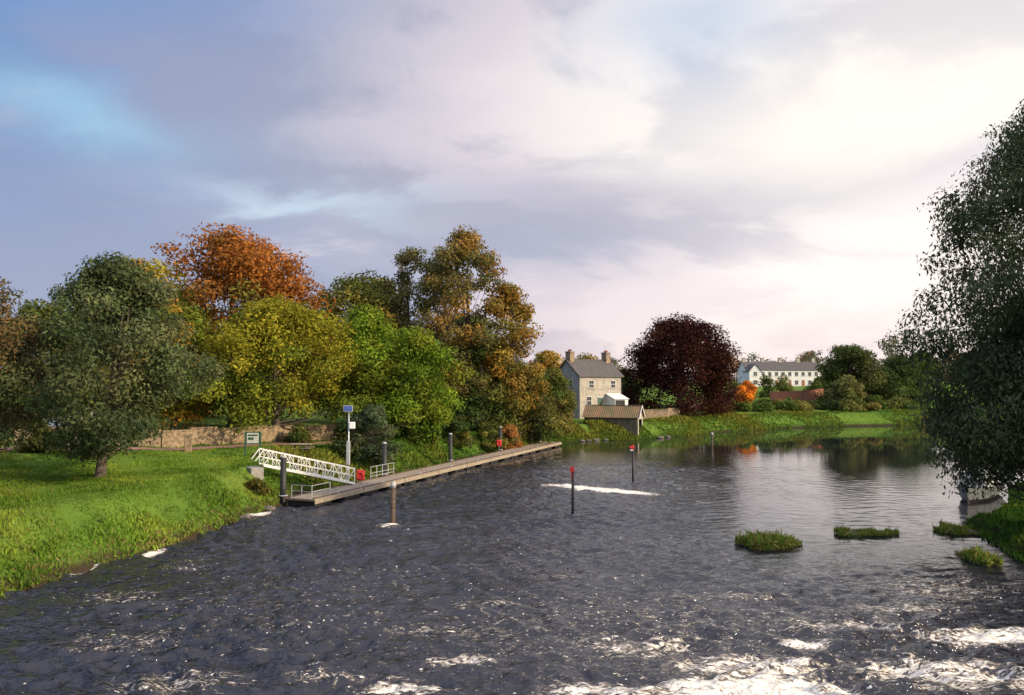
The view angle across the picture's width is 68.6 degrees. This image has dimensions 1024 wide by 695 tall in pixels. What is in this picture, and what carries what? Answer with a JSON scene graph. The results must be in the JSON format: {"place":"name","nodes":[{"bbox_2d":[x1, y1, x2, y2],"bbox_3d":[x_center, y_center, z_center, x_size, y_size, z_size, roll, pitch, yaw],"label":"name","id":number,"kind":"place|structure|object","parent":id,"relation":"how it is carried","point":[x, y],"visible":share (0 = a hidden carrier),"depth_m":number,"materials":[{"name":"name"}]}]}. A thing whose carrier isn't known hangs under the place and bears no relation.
{"place":"outdoors","nodes":[
{"label":"outdoors","id":0,"kind":"place"},
{"bbox_2d":[0,425,1023,694],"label":"river water","id":1,"kind":"structure","parent":0,"point":[514,575],"depth_m":29.16,"materials":[{"name":"grey liquid"}]},
{"bbox_2d":[278,455,287,505],"bbox_3d":[-15.377,9.665,50.438,0.620,4.780,0.620,0,-3,0],"label":"pontoon pile","id":2,"kind":"object","parent":1,"relation":"in","point":[283,468],"visible":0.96,"depth_m":50.32,"materials":[{"name":"metal"}]},
{"bbox_2d":[381,442,387,475],"bbox_3d":[-10.648,10.281,62.632,0.620,4.780,0.620,0,-3,0],"label":"pontoon pile","id":3,"kind":"object","parent":1,"relation":"in","point":[384,452],"visible":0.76,"depth_m":62.54,"materials":[{"name":"metal"}]},
{"bbox_2d":[390,481,395,522],"bbox_3d":[-6.931,9.799,43.661,0.338,4.031,0.324,0,-3,0],"label":"river marker post","id":4,"kind":"object","parent":1,"relation":"in","point":[392,505],"visible":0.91,"depth_m":43.59,"materials":[{"name":"brown wood"}]},
{"bbox_2d":[283,441,561,506],"bbox_3d":[-4.330,11.503,74.689,2.549,0.775,53.906,-1,-3,21],"label":"floating pontoon","id":5,"kind":"object","parent":1,"relation":"on","point":[344,491],"visible":0.91,"depth_m":61.70,"materials":[{"name":"wood"}]},
{"bbox_2d":[251,448,354,483],"bbox_3d":[-15.291,8.780,55.275,7.381,2.951,1.320,2,-3,-32],"label":"gangway","id":6,"kind":"object","parent":5,"relation":"on","point":[309,473],"visible":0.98,"depth_m":55.04,"materials":[{"name":"white paint"}]},
{"bbox_2d":[291,482,330,498],"bbox_3d":[-13.551,9.607,50.672,1.658,0.920,2.105,-1,-3,21],"label":"pontoon railing","id":7,"kind":"object","parent":5,"relation":"on","point":[301,491],"visible":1,"depth_m":49.73,"materials":[{"name":"metal"}]},
{"bbox_2d":[343,405,354,483],"bbox_3d":[-13.030,7.838,60.048,0.990,6.400,0.407,0,-3,0],"label":"information mast","id":8,"kind":"object","parent":5,"relation":"on","point":[348,409],"visible":0.95,"depth_m":60.01,"materials":[{"name":"metal"}]},
{"bbox_2d":[356,470,364,482],"bbox_3d":[-11.574,9.878,57.328,0.620,1.050,0.285,0,-3,0],"label":"lifebuoy station","id":9,"kind":"object","parent":5,"relation":"on","point":[360,475],"visible":1,"depth_m":57.28,"materials":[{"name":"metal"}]},
{"bbox_2d":[370,462,393,478],"bbox_3d":[-10.617,10.106,61.556,0.059,1.020,3.654,-1,-3,21],"label":"pontoon railing","id":10,"kind":"object","parent":5,"relation":"on","point":[382,470],"visible":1,"depth_m":61.52,"materials":[{"name":"metal"}]},
{"bbox_2d":[497,440,501,445],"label":"lifebuoy station","id":11,"kind":"object","parent":5,"relation":"on","point":[499,442],"visible":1,"depth_m":84.74,"materials":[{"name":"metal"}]},
{"bbox_2d":[448,433,452,461],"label":"pontoon pile","id":12,"kind":"object","parent":1,"relation":"in","point":[450,436],"visible":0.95,"depth_m":74.26,"materials":[{"name":"metal"}]},
{"bbox_2d":[498,426,502,450],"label":"pontoon pile","id":13,"kind":"object","parent":1,"relation":"in","point":[500,434],"visible":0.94,"depth_m":86.55,"materials":[{"name":"metal"}]},
{"bbox_2d":[571,466,573,513],"bbox_3d":[3.817,9.726,47.170,0.215,4.531,0.194,0,-3,0],"label":"river marker post","id":14,"kind":"object","parent":1,"relation":"in","point":[572,496],"visible":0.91,"depth_m":47.14,"materials":[{"name":"black metal"}]},
{"bbox_2d":[632,445,633,480],"bbox_3d":[10.118,10.463,62.752,0.235,4.631,0.216,0,-3,0],"label":"river marker post","id":15,"kind":"object","parent":1,"relation":"in","point":[633,464],"visible":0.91,"depth_m":62.70,"materials":[{"name":"black metal"}]},
{"bbox_2d":[734,528,802,550],"bbox_3d":[12.908,9.553,37.533,3.509,1.302,2.682,0,-3,0],"label":"reed tuft","id":16,"kind":"object","parent":1,"relation":"in","point":[763,541],"visible":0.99,"depth_m":36.91,"materials":[{"name":"green plant"}]},
{"bbox_2d":[832,523,901,536],"bbox_3d":[19.122,9.919,40.455,3.715,0.867,2.089,0,-3,0],"label":"reed tuft","id":17,"kind":"object","parent":1,"relation":"in","point":[843,531],"visible":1,"depth_m":40.14,"materials":[{"name":"green plant"}]},
{"bbox_2d":[932,519,994,535],"bbox_3d":[24.470,9.950,41.295,2.737,0.890,3.633,0,-3,0],"label":"reed tuft","id":18,"kind":"object","parent":1,"relation":"in","point":[950,528],"visible":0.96,"depth_m":40.72,"materials":[{"name":"green plant"}]},
{"bbox_2d":[954,543,1003,566],"bbox_3d":[21.365,9.485,34.493,1.470,1.133,3.120,0,-3,0],"label":"reed tuft","id":19,"kind":"object","parent":1,"relation":"in","point":[978,556],"visible":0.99,"depth_m":33.77,"materials":[{"name":"green plant"}]},
{"bbox_2d":[958,470,1002,502],"bbox_3d":[33.063,9.876,53.418,2.340,2.160,6.810,-3,-4,42],"label":"moored cabin cruiser","id":20,"kind":"object","parent":1,"relation":"on","point":[964,497],"visible":0.37,"depth_m":51.76,"materials":[{"name":"paint"}]},
{"bbox_2d":[0,379,1023,597],"bbox_3d":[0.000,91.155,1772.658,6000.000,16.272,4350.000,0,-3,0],"label":"ground","id":21,"kind":"structure","parent":0,"point":[79,568],"depth_m":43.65,"materials":[{"name":"green plant"}]},
{"bbox_2d":[0,276,61,454],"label":"alder tree","id":22,"kind":"object","parent":21,"relation":"on","point":[7,333],"visible":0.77,"depth_m":43.45,"materials":[{"name":"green plant"}]},
{"bbox_2d":[12,420,69,452],"bbox_3d":[-34.446,6.920,55.760,3.923,3.378,5.174,0,-3,0],"label":"laurel bush","id":23,"kind":"object","parent":21,"relation":"on","point":[36,443],"visible":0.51,"depth_m":54.55,"materials":[{"name":"green plant"}]},
{"bbox_2d":[0,298,102,432],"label":"oak tree","id":24,"kind":"object","parent":21,"relation":"on","point":[30,307],"visible":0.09,"depth_m":69.11,"materials":[{"name":"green plant"}]},
{"bbox_2d":[18,341,101,426],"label":"white cottage","id":25,"kind":"structure","parent":21,"relation":"on","point":[52,423],"depth_m":83.12,"materials":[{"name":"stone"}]},
{"bbox_2d":[0,251,228,477],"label":"alder tree","id":26,"kind":"object","parent":21,"relation":"on","point":[109,287],"visible":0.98,"depth_m":43.69,"materials":[{"name":"green plant"}]},
{"bbox_2d":[47,255,200,424],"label":"sycamore tree","id":27,"kind":"object","parent":21,"relation":"on","point":[161,271],"visible":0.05,"depth_m":76.73,"materials":[{"name":"green plant"}]},
{"bbox_2d":[80,303,241,429],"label":"maple tree","id":28,"kind":"object","parent":21,"relation":"on","point":[176,410],"visible":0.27,"depth_m":71.04,"materials":[{"name":"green plant"}]},
{"bbox_2d":[137,292,226,418],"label":"oak tree","id":29,"kind":"object","parent":21,"relation":"on","point":[203,413],"visible":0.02,"depth_m":109.63,"materials":[{"name":"green plant"}]},
{"bbox_2d":[183,434,192,451],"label":"gate pillar","id":30,"kind":"structure","parent":21,"relation":"on","point":[187,442],"depth_m":61.42,"materials":[{"name":"stone"}]},
{"bbox_2d":[0,435,380,450],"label":"footpath","id":31,"kind":"structure","parent":21,"relation":"on","point":[196,448],"depth_m":64.80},
{"bbox_2d":[13,423,387,447],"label":"stone wall","id":32,"kind":"structure","parent":21,"relation":"on","point":[214,435],"depth_m":68.28,"materials":[{"name":"beige stone"}]},
{"bbox_2d":[223,514,237,523],"bbox_3d":[-16.390,10.379,43.720,1.286,1.322,1.531,0,-3,0],"label":"bramble bush","id":33,"kind":"object","parent":21,"relation":"on","point":[230,519],"visible":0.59,"depth_m":43.54,"materials":[{"name":"green plant"}]},
{"bbox_2d":[128,222,344,426],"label":"maple tree","id":34,"kind":"object","parent":21,"relation":"on","point":[260,269],"visible":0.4,"depth_m":85.06,"materials":[{"name":"orange plant"}]},
{"bbox_2d":[244,432,260,455],"bbox_3d":[-20.600,7.745,59.685,1.300,2.100,0.100,0,-3,0],"label":"notice board","id":35,"kind":"object","parent":21,"relation":"on","point":[252,437],"visible":0.89,"depth_m":59.66,"materials":[{"name":"green paint"}]},
{"bbox_2d":[246,466,263,479],"bbox_3d":[-18.300,9.504,53.389,0.900,2.000,1.500,2,-3,-32],"label":"gangway abutment","id":36,"kind":"object","parent":21,"relation":"on","point":[256,471],"visible":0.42,"depth_m":52.88,"materials":[{"name":"concrete"}]},
{"bbox_2d":[242,477,270,494],"bbox_3d":[-17.232,9.492,50.654,2.212,1.516,1.765,0,-3,0],"label":"bramble bush","id":37,"kind":"object","parent":21,"relation":"on","point":[262,486],"visible":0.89,"depth_m":50.27,"materials":[{"name":"green plant"}]},
{"bbox_2d":[178,292,380,441],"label":"lime tree","id":38,"kind":"object","parent":21,"relation":"on","point":[273,320],"visible":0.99,"depth_m":70.28,"materials":[{"name":"yellow plant"}]},
{"bbox_2d":[280,423,314,442],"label":"laurel bush","id":39,"kind":"object","parent":21,"relation":"on","point":[299,434],"visible":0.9,"depth_m":71.21,"materials":[{"name":"green plant"}]},
{"bbox_2d":[289,443,312,450],"bbox_3d":[-17.600,8.422,62.655,1.800,0.792,1.680,0,-3,0],"label":"picnic table","id":40,"kind":"object","parent":21,"relation":"on","point":[307,444],"visible":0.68,"depth_m":62.30,"materials":[{"name":"wood"}]},
{"bbox_2d":[325,421,361,458],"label":"laurel bush","id":41,"kind":"object","parent":21,"relation":"on","point":[341,437],"visible":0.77,"depth_m":65.44,"materials":[{"name":"green plant"}]},
{"bbox_2d":[279,269,410,421],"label":"beech tree","id":42,"kind":"object","parent":21,"relation":"on","point":[348,293],"visible":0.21,"depth_m":96.09,"materials":[{"name":"green plant"}]},
{"bbox_2d":[310,301,411,437],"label":"lime tree","id":43,"kind":"object","parent":21,"relation":"on","point":[370,336],"visible":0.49,"depth_m":77.46,"materials":[{"name":"green plant"}]},
{"bbox_2d":[345,404,405,467],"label":"willow bush","id":44,"kind":"object","parent":21,"relation":"on","point":[374,416],"visible":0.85,"depth_m":65.46,"materials":[{"name":"green plant"}]},
{"bbox_2d":[341,277,416,370],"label":"oak tree","id":45,"kind":"object","parent":21,"relation":"on","point":[378,281],"visible":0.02,"depth_m":118.98,"materials":[{"name":"green plant"}]},
{"bbox_2d":[357,325,474,444],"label":"hornbeam tree","id":46,"kind":"object","parent":21,"relation":"on","point":[418,356],"visible":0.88,"depth_m":76.30,"materials":[{"name":"green plant"}]},
{"bbox_2d":[380,246,458,424],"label":"poplar tree","id":47,"kind":"object","parent":21,"relation":"on","point":[405,291],"visible":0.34,"depth_m":98.82,"materials":[{"name":"green plant"}]},
{"bbox_2d":[398,415,442,444],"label":"laurel bush","id":48,"kind":"object","parent":21,"relation":"on","point":[410,435],"visible":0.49,"depth_m":77.67,"materials":[{"name":"green plant"}]},
{"bbox_2d":[240,435,670,518],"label":"bank rocks","id":49,"kind":"object","parent":21,"relation":"on","point":[269,508],"visible":0.93,"depth_m":48.23,"materials":[{"name":"grey stone"}]},
{"bbox_2d":[440,415,476,448],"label":"laurel bush","id":50,"kind":"object","parent":21,"relation":"on","point":[458,424],"visible":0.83,"depth_m":83.06,"materials":[{"name":"green plant"}]},
{"bbox_2d":[441,309,500,413],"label":"oak tree","id":51,"kind":"object","parent":21,"relation":"on","point":[462,321],"visible":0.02,"depth_m":120.92,"materials":[{"name":"green plant"}]},
{"bbox_2d":[410,224,535,426],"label":"poplar tree","id":52,"kind":"object","parent":21,"relation":"on","point":[462,250],"visible":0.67,"depth_m":93.36,"materials":[{"name":"green plant"}]},
{"bbox_2d":[442,337,528,434],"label":"yew tree","id":53,"kind":"object","parent":21,"relation":"on","point":[484,399],"visible":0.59,"depth_m":91.28,"materials":[{"name":"green plant"}]},
{"bbox_2d":[471,422,509,452],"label":"laurel bush","id":54,"kind":"object","parent":21,"relation":"on","point":[488,431],"visible":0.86,"depth_m":86.80,"materials":[{"name":"green plant"}]},
{"bbox_2d":[502,423,523,449],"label":"autumn bush","id":55,"kind":"object","parent":21,"relation":"on","point":[509,430],"visible":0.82,"depth_m":89.57,"materials":[{"name":"orange plant"}]},
{"bbox_2d":[470,281,557,435],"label":"poplar tree","id":56,"kind":"object","parent":21,"relation":"on","point":[508,293],"visible":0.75,"depth_m":93.27,"materials":[{"name":"brown plant"}]},
{"bbox_2d":[499,364,568,442],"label":"willow tree","id":57,"kind":"object","parent":21,"relation":"on","point":[551,424],"visible":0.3,"depth_m":96.48,"materials":[{"name":"green plant"}]},
{"bbox_2d":[528,350,563,382],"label":"field maple tree","id":58,"kind":"object","parent":21,"relation":"on","point":[547,358],"visible":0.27,"depth_m":140.69,"materials":[{"name":"yellow plant"}]},
{"bbox_2d":[543,367,577,434],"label":"ash tree","id":59,"kind":"object","parent":21,"relation":"on","point":[557,380],"visible":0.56,"depth_m":105.70,"materials":[{"name":"green plant"}]},
{"bbox_2d":[574,352,597,358],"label":"ash tree","id":60,"kind":"object","parent":21,"relation":"on","point":[588,356],"visible":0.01,"depth_m":151.73,"materials":[{"name":"green plant"}]},
{"bbox_2d":[561,361,620,418],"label":"walls","id":61,"kind":"structure","parent":21,"relation":"on","point":[602,387],"depth_m":122.50,"materials":[{"name":"white paint"}]},
{"bbox_2d":[559,359,623,376],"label":"roof","id":62,"kind":"structure","parent":61,"relation":"on","point":[591,367],"depth_m":124.54,"materials":[{"name":"stone"}]},
{"bbox_2d":[565,349,610,362],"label":"chimneys","id":63,"kind":"object","parent":62,"relation":"on","point":[569,355],"visible":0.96,"depth_m":124.49,"materials":[{"name":"stone"}]},
{"bbox_2d":[569,380,615,404],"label":"windows","id":64,"kind":"structure","parent":61,"relation":"attached to","point":[591,386],"depth_m":122.17,"materials":[{"name":"white paint"}]},
{"bbox_2d":[598,398,602,405],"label":"door","id":65,"kind":"structure","parent":61,"relation":"attached to","point":[600,401],"depth_m":122.97,"materials":[{"name":"green paint"}]},
{"bbox_2d":[602,341,621,393],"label":"gutter and aerial","id":66,"kind":"object","parent":61,"relation":"attached to","point":[621,377],"visible":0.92,"depth_m":125.58,"materials":[{"name":"metal"}]},
{"bbox_2d":[605,393,628,405],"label":"porch","id":67,"kind":"object","parent":61,"relation":"attached to","point":[615,399],"visible":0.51,"depth_m":122.99,"materials":[{"name":"white paint"}]},
{"bbox_2d":[225,335,1000,383],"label":"distant trees","id":68,"kind":"object","parent":21,"relation":"on","point":[806,357],"visible":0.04,"depth_m":317.60,"materials":[{"name":"green plant"}]},
{"bbox_2d":[582,405,644,435],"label":"boathouse","id":69,"kind":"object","parent":21,"relation":"on","point":[629,418],"visible":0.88,"depth_m":113.28,"materials":[{"name":"wood"}]},
{"bbox_2d":[250,407,1000,488],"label":"riverbank vegetation","id":70,"kind":"object","parent":21,"relation":"on","point":[598,429],"visible":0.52,"depth_m":110.41,"materials":[{"name":"green plant"}]},
{"bbox_2d":[619,369,642,404],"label":"yew tree","id":71,"kind":"object","parent":21,"relation":"on","point":[628,378],"visible":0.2,"depth_m":139.39,"materials":[{"name":"green plant"}]},
{"bbox_2d":[643,408,679,418],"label":"stone wall","id":72,"kind":"structure","parent":21,"relation":"on","point":[653,413],"depth_m":126.14,"materials":[{"name":"beige stone"}]},
{"bbox_2d":[619,311,749,417],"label":"copper beech tree","id":73,"kind":"object","parent":21,"relation":"on","point":[707,361],"visible":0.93,"depth_m":133.95,"materials":[{"name":"red plant"}]},
{"bbox_2d":[733,380,757,402],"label":"golden shrub","id":74,"kind":"object","parent":21,"relation":"on","point":[745,385],"visible":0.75,"depth_m":169.71,"materials":[{"name":"orange plant"}]},
{"bbox_2d":[737,358,821,386],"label":"terrace of houses","id":75,"kind":"structure","parent":21,"relation":"on","point":[798,372],"depth_m":259.92,"materials":[{"name":"paint"}]},
{"bbox_2d":[753,372,817,385],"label":"windows","id":76,"kind":"structure","parent":75,"relation":"in","point":[755,382],"depth_m":259.38,"materials":[{"name":"white paint"}]},
{"bbox_2d":[769,389,823,401],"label":"brick wall","id":77,"kind":"structure","parent":21,"relation":"on","point":[806,395],"depth_m":176.08,"materials":[{"name":"brown brick"}]},
{"bbox_2d":[686,374,927,412],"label":"hedgerow","id":78,"kind":"object","parent":21,"relation":"on","point":[874,402],"visible":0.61,"depth_m":158.54,"materials":[{"name":"green plant"}]},
{"bbox_2d":[823,374,866,410],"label":"bush","id":79,"kind":"object","parent":21,"relation":"on","point":[844,388],"visible":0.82,"depth_m":158.22,"materials":[{"name":"green plant"}]},
{"bbox_2d":[813,343,900,402],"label":"horse chestnut tree","id":80,"kind":"object","parent":21,"relation":"on","point":[858,362],"visible":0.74,"depth_m":167.14,"materials":[{"name":"green plant"}]},
{"bbox_2d":[863,354,937,401],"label":"horse chestnut tree","id":81,"kind":"object","parent":21,"relation":"on","point":[898,375],"visible":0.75,"depth_m":168.78,"materials":[{"name":"green plant"}]},
{"bbox_2d":[909,352,945,381],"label":"oak tree","id":82,"kind":"object","parent":21,"relation":"on","point":[923,364],"visible":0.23,"depth_m":213.76,"materials":[{"name":"green plant"}]},
{"bbox_2d":[945,351,984,380],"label":"oak tree","id":83,"kind":"object","parent":21,"relation":"on","point":[958,369],"visible":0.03,"depth_m":215.31,"materials":[{"name":"green plant"}]},
{"bbox_2d":[962,481,1023,563],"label":"bank grass","id":84,"kind":"structure","parent":21,"relation":"on","point":[1010,511],"depth_m":40.61,"materials":[{"name":"green plant"}]},
{"bbox_2d":[884,99,1023,491],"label":"willow tree","id":85,"kind":"object","parent":84,"relation":"on","point":[1008,162],"visible":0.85,"depth_m":38.92,"materials":[{"name":"green plant"}]},
{"bbox_2d":[904,293,1023,505],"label":"willow tree","id":86,"kind":"object","parent":84,"relation":"on","point":[974,470],"visible":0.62,"depth_m":39.69,"materials":[{"name":"green plant"}]},
{"bbox_2d":[999,291,1023,456],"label":"willow tree","id":87,"kind":"object","parent":21,"relation":"on","point":[1020,304],"visible":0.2,"depth_m":37.93,"materials":[{"name":"green plant"}]},
{"bbox_2d":[0,0,1023,377],"label":"sky","id":88,"kind":"structure","parent":0,"point":[761,171],"materials":[{"name":"white"}]}
]}

